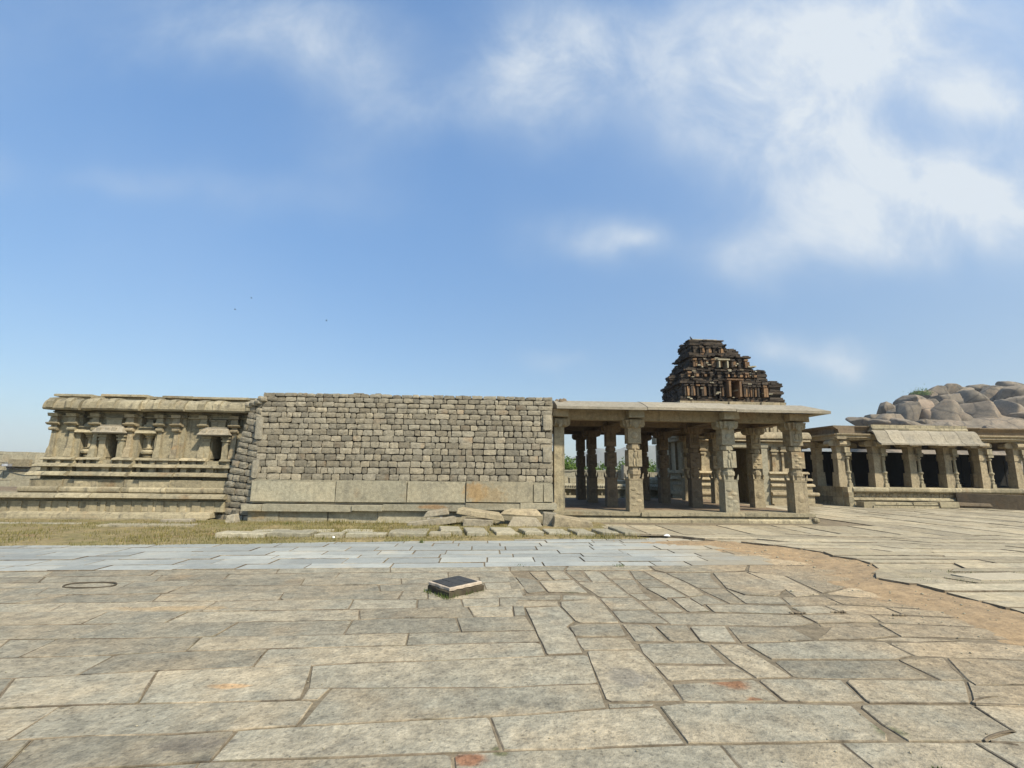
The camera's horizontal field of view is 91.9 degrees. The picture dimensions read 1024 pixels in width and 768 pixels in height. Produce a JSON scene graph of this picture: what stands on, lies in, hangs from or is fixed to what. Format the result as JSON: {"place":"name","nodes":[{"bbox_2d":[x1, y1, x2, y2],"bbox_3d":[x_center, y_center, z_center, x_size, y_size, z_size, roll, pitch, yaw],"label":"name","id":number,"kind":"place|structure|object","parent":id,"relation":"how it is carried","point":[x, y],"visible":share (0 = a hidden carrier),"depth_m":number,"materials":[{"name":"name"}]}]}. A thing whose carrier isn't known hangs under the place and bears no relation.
{"place":"outdoors","nodes":[
{"label":"outdoors","id":0,"kind":"place"},
{"bbox_2d":[0,517,653,546],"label":"grassy ground","id":1,"kind":"structure","parent":0,"point":[78,536],"depth_m":11.42,"materials":[{"name":"green plant"}]},
{"bbox_2d":[160,518,195,522],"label":"stone block","id":2,"kind":"object","parent":1,"relation":"on","point":[177,520],"depth_m":13.13,"materials":[{"name":"grey stone"}]},
{"bbox_2d":[225,514,239,522],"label":"stone block","id":3,"kind":"object","parent":1,"relation":"on","point":[232,518],"depth_m":13.27,"materials":[{"name":"grey stone"}]},
{"bbox_2d":[407,516,455,525],"bbox_3d":[-2.161,3.727,13.341,1.308,0.344,0.369,2,-10,-9],"label":"stone block","id":4,"kind":"object","parent":1,"relation":"on","point":[446,520],"depth_m":13.20,"materials":[{"name":"grey stone"}]},
{"bbox_2d":[424,508,448,516],"bbox_3d":[-2.059,3.521,13.549,0.681,0.220,0.358,1,-10,-3],"label":"stone block","id":5,"kind":"object","parent":4,"relation":"on","point":[436,512],"depth_m":13.42,"materials":[{"name":"grey stone"}]},
{"bbox_2d":[463,518,492,525],"bbox_3d":[-0.911,3.746,13.333,0.809,0.270,0.368,1,-10,-3],"label":"stone block","id":6,"kind":"object","parent":1,"relation":"on","point":[476,522],"depth_m":13.19,"materials":[{"name":"grey stone"}]},
{"bbox_2d":[456,507,503,521],"bbox_3d":[-0.861,3.550,13.520,1.295,0.345,0.495,1,-10,-3],"label":"stone block","id":7,"kind":"object","parent":6,"relation":"on","point":[484,514],"depth_m":13.30,"materials":[{"name":"stone"}]},
{"bbox_2d":[508,517,541,525],"bbox_3d":[0.343,3.754,13.471,0.979,0.290,0.448,1,-10,-3],"label":"stone block","id":8,"kind":"object","parent":1,"relation":"on","point":[523,521],"depth_m":13.30,"materials":[{"name":"grey stone"}]},
{"bbox_2d":[500,508,542,516],"bbox_3d":[0.243,3.547,13.713,1.167,0.192,0.443,1,-10,-3],"label":"stone block","id":9,"kind":"object","parent":8,"relation":"on","point":[524,512],"depth_m":13.55,"materials":[{"name":"stone"}]},
{"bbox_2d":[542,512,556,525],"bbox_3d":[1.053,3.735,13.615,0.436,0.423,0.323,0,-10,1],"label":"stone block","id":10,"kind":"object","parent":1,"relation":"on","point":[547,518],"depth_m":13.48,"materials":[{"name":"grey stone"}]},
{"bbox_2d":[552,514,592,527],"bbox_3d":[1.625,3.780,13.437,1.138,0.467,0.482,1,-10,1],"label":"stone block","id":11,"kind":"object","parent":1,"relation":"on","point":[558,520],"depth_m":13.23,"materials":[{"name":"stone"}]},
{"bbox_2d":[0,538,773,571],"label":"path","id":12,"kind":"structure","parent":0,"point":[427,554],"depth_m":8.89,"materials":[{"name":"grey granite paving slabs"}]},
{"bbox_2d":[0,541,1023,767],"bbox_3d":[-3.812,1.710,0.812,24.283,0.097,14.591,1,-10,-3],"label":"pavement","id":13,"kind":"structure","parent":0,"point":[191,705],"depth_m":3.83,"materials":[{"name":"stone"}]},
{"bbox_2d":[62,582,116,587],"bbox_3d":[-5.486,2.614,6.441,0.638,0.024,0.348,1,-10,-3],"label":"ground ring","id":14,"kind":"object","parent":13,"relation":"on","point":[115,584],"visible":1,"depth_m":6.45,"materials":[{"name":"grey stone"}]},
{"bbox_2d":[428,576,483,598],"bbox_3d":[-0.743,2.631,6.388,0.499,0.175,0.594,-8,-13,42],"label":"inspection cover","id":15,"kind":"object","parent":13,"relation":"on","point":[458,585],"visible":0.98,"depth_m":6.27,"materials":[{"name":"concrete"}]},
{"bbox_2d":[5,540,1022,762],"bbox_3d":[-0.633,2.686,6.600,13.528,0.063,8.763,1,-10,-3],"label":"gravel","id":16,"kind":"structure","parent":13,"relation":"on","point":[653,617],"depth_m":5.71,"materials":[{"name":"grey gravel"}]},
{"bbox_2d":[286,522,1016,767],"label":"weeds","id":17,"kind":"object","parent":13,"relation":"on","point":[420,541],"visible":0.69,"depth_m":6.99,"materials":[{"name":"green plant"}]},
{"bbox_2d":[789,611,805,613],"bbox_3d":[3.209,2.567,5.560,0.187,0.025,0.053,1,-10,-3],"label":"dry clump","id":18,"kind":"object","parent":13,"relation":"on","point":[793,612],"visible":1,"depth_m":5.55,"materials":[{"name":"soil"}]},
{"bbox_2d":[830,610,845,612],"bbox_3d":[3.703,2.584,5.618,0.186,0.028,0.045,1,-10,-3],"label":"dry clump","id":19,"kind":"object","parent":13,"relation":"on","point":[841,611],"visible":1,"depth_m":5.61,"materials":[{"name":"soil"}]},
{"bbox_2d":[892,614,906,615],"bbox_3d":[4.325,2.575,5.526,0.178,0.030,0.056,1,-10,-3],"label":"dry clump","id":20,"kind":"object","parent":13,"relation":"on","point":[899,614],"visible":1,"depth_m":5.51,"materials":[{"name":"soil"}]},
{"bbox_2d":[971,695,1023,706],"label":"groove","id":21,"kind":"object","parent":13,"relation":"on","point":[975,700],"visible":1,"depth_m":3.39,"materials":[{"name":"stone"}]},
{"bbox_2d":[983,730,1015,741],"bbox_3d":[2.941,2.127,2.998,0.320,0.015,0.035,4,-11,-21],"label":"groove","id":22,"kind":"object","parent":13,"relation":"on","point":[986,738],"visible":1,"depth_m":3.01,"materials":[{"name":"stone"}]},
{"bbox_2d":[990,740,1018,745],"bbox_3d":[2.892,2.111,2.909,0.128,0.015,0.016,-3,-10,18],"label":"groove","id":23,"kind":"object","parent":13,"relation":"on","point":[992,741],"visible":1,"depth_m":2.91,"materials":[{"name":"stone"}]},
{"bbox_2d":[0,0,1023,462],"label":"sky","id":24,"kind":"structure","parent":0,"point":[506,198],"materials":[{"name":"blue"}]},
{"bbox_2d":[552,470,656,482],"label":"enclosure wall","id":25,"kind":"structure","parent":0,"point":[570,473],"depth_m":39.78,"materials":[{"name":"stone"}]},
{"bbox_2d":[621,465,639,478],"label":"pale slab","id":26,"kind":"structure","parent":25,"relation":"on","point":[624,468],"depth_m":39.18,"materials":[{"name":"stone"}]},
{"bbox_2d":[567,445,831,470],"bbox_3d":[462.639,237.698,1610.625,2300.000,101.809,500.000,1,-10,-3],"label":"hills","id":27,"kind":"structure","parent":0,"point":[651,453],"depth_m":1513.82,"materials":[{"name":"green plant"}]},
{"bbox_2d":[723,550,811,564],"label":"pavement","id":28,"kind":"structure","parent":0,"point":[778,562],"depth_m":8.91,"materials":[{"name":"stone"}]},
{"bbox_2d":[599,517,961,567],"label":"soil","id":29,"kind":"structure","parent":0,"point":[824,522],"depth_m":14.63,"materials":[{"name":"brown soil"},{"name":"earth"}]},
{"bbox_2d":[959,502,992,508],"bbox_3d":[21.300,5.615,22.760,2.188,0.320,0.489,-2,-10,17],"label":"moulded stone","id":30,"kind":"object","parent":29,"relation":"on","point":[972,505],"visible":0.36,"depth_m":22.62,"materials":[{"name":"stone"}]},
{"bbox_2d":[954,493,1023,509],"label":"stair flank","id":31,"kind":"object","parent":29,"relation":"on","point":[1006,502],"visible":0.64,"depth_m":22.34,"materials":[{"name":"stone"}]},
{"bbox_2d":[602,501,1023,613],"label":"raised pavement","id":32,"kind":"structure","parent":0,"point":[938,542],"depth_m":11.30,"materials":[{"name":"stone"}]},
{"bbox_2d":[856,501,959,508],"bbox_3d":[18.075,5.544,22.608,4.471,0.382,0.647,1,-10,-3],"label":"stone step","id":33,"kind":"object","parent":32,"relation":"on","point":[937,504],"visible":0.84,"depth_m":22.39,"materials":[{"name":"stone"}]},
{"bbox_2d":[801,425,1023,506],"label":"side hall","id":34,"kind":"structure","parent":32,"relation":"on","point":[840,474],"depth_m":23.66,"materials":[{"name":"stone"}]},
{"bbox_2d":[640,540,1023,645],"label":"sand","id":35,"kind":"structure","parent":0,"point":[977,614],"depth_m":6.56,"materials":[{"name":"brown sand"}]},
{"bbox_2d":[845,381,1023,472],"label":"rocky hill","id":36,"kind":"structure","parent":0,"point":[999,404],"depth_m":142.77,"materials":[{"name":"stone"}]},
{"bbox_2d":[903,387,932,395],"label":"hill shrub","id":37,"kind":"object","parent":36,"relation":"on","point":[921,393],"visible":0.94,"depth_m":167.22,"materials":[{"name":"green plant"}]},
{"bbox_2d":[917,399,934,419],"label":"boulder","id":38,"kind":"structure","parent":36,"relation":"on","point":[927,406],"depth_m":144.55,"materials":[{"name":"stone"}]},
{"bbox_2d":[951,572,1023,580],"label":"pavement","id":39,"kind":"structure","parent":0,"point":[999,576],"depth_m":7.33,"materials":[{"name":"grey stone"}]},
{"label":"ground","id":40,"kind":"structure","parent":0,"visible":0},
{"bbox_2d":[0,486,16,490],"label":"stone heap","id":41,"kind":"object","parent":40,"relation":"on","point":[8,488],"visible":0.11,"depth_m":17.43,"materials":[{"name":"stone"}]},
{"bbox_2d":[0,451,48,486],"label":"enclosure wall","id":42,"kind":"structure","parent":40,"relation":"on","point":[11,477],"depth_m":20.66,"materials":[{"name":"stone"}]},
{"bbox_2d":[8,459,31,466],"bbox_3d":[-20.519,3.322,20.767,0.868,0.318,0.384,1,-10,-3],"label":"ochre stone","id":43,"kind":"object","parent":42,"relation":"attached to","point":[21,462],"visible":0.79,"depth_m":20.59,"materials":[{"name":"stone"}]},
{"bbox_2d":[1,464,39,471],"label":"wall lamp","id":44,"kind":"object","parent":42,"relation":"attached to","point":[8,465],"visible":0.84,"depth_m":20.48,"materials":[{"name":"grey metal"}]},
{"bbox_2d":[0,394,332,519],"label":"carved shrine","id":45,"kind":"object","parent":40,"relation":"on","point":[123,456],"visible":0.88,"depth_m":14.69,"materials":[{"name":"stone"}]},
{"bbox_2d":[0,522,639,537],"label":"kerb","id":46,"kind":"structure","parent":40,"relation":"on","point":[442,531],"depth_m":11.64,"materials":[{"name":"stone"}]},
{"bbox_2d":[216,392,556,523],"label":"rubble wall","id":47,"kind":"structure","parent":40,"relation":"on","point":[363,457],"depth_m":14.35,"materials":[{"name":"grey stone"}]},
{"bbox_2d":[564,454,576,469],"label":"shrub","id":48,"kind":"object","parent":40,"relation":"on","point":[571,466],"visible":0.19,"depth_m":46.31,"materials":[{"name":"green plant"}]},
{"bbox_2d":[595,461,606,469],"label":"shrub","id":49,"kind":"object","parent":40,"relation":"on","point":[602,466],"visible":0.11,"depth_m":47.52,"materials":[{"name":"green plant"}]},
{"bbox_2d":[565,483,657,497],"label":"carved platform","id":50,"kind":"structure","parent":40,"relation":"on","point":[570,490],"depth_m":25.84,"materials":[{"name":"stone"}]},
{"bbox_2d":[568,477,575,482],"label":"loose block","id":51,"kind":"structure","parent":50,"relation":"on","point":[571,480],"depth_m":26.23,"materials":[{"name":"stone"}]},
{"bbox_2d":[597,478,604,483],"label":"loose block","id":52,"kind":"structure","parent":50,"relation":"on","point":[600,481],"depth_m":26.30,"materials":[{"name":"stone"}]},
{"bbox_2d":[617,480,625,483],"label":"loose block","id":53,"kind":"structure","parent":50,"relation":"on","point":[621,481],"depth_m":26.33,"materials":[{"name":"stone"}]},
{"bbox_2d":[649,477,657,483],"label":"loose block","id":54,"kind":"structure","parent":50,"relation":"on","point":[653,480],"depth_m":26.48,"materials":[{"name":"stone"}]},
{"bbox_2d":[615,461,650,471],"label":"shrub","id":55,"kind":"object","parent":40,"relation":"on","point":[620,464],"visible":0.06,"depth_m":46.64,"materials":[{"name":"green plant"}]},
{"bbox_2d":[649,460,655,471],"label":"shrub","id":56,"kind":"object","parent":40,"relation":"on","point":[650,464],"visible":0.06,"depth_m":48.01,"materials":[{"name":"green plant"}]},
{"bbox_2d":[552,398,830,523],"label":"pillared hall","id":57,"kind":"structure","parent":40,"relation":"on","point":[638,425],"depth_m":15.74,"materials":[{"name":"stone"}]},
{"bbox_2d":[652,339,822,505],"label":"gateway tower","id":58,"kind":"structure","parent":40,"relation":"on","point":[709,371],"depth_m":24.84,"materials":[{"name":"stone"}]}
]}

